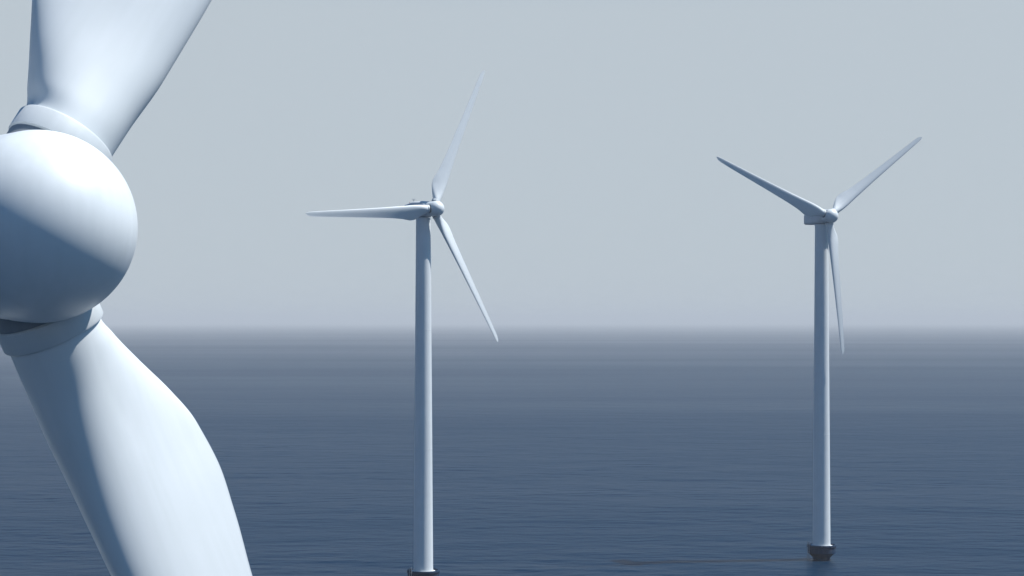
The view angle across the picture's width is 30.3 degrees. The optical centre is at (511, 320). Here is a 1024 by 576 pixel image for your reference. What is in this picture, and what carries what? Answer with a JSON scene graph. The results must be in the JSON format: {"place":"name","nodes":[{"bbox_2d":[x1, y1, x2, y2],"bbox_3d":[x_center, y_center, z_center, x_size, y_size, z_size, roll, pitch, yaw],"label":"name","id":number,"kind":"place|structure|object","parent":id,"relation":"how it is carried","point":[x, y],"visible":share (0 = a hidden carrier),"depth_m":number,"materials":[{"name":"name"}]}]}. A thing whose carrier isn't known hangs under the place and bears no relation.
{"place":"outdoors","nodes":[
{"label":"outdoors","id":0,"kind":"place"},
{"bbox_2d":[0,322,1023,575],"bbox_3d":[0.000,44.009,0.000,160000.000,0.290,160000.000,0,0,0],"label":"sea","id":1,"kind":"structure","parent":0,"point":[622,448],"depth_m":655.31,"materials":[{"name":"liquid"}]},
{"bbox_2d":[0,0,251,575],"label":"wind turbine","id":2,"kind":"object","parent":1,"relation":"in","point":[134,455],"visible":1,"depth_m":26.05,"materials":[{"name":"white metal"}]},
{"bbox_2d":[306,70,497,575],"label":"wind turbine","id":3,"kind":"object","parent":1,"relation":"in","point":[421,212],"visible":1,"depth_m":311.46,"materials":[{"name":"white metal"}]},
{"bbox_2d":[717,137,921,559],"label":"wind turbine","id":4,"kind":"object","parent":1,"relation":"in","point":[821,547],"visible":1,"depth_m":346.78,"materials":[{"name":"white metal"}]},
{"bbox_2d":[0,0,1023,321],"label":"sky","id":5,"kind":"structure","parent":0,"point":[587,182],"materials":[{"name":"grey"}]}
]}

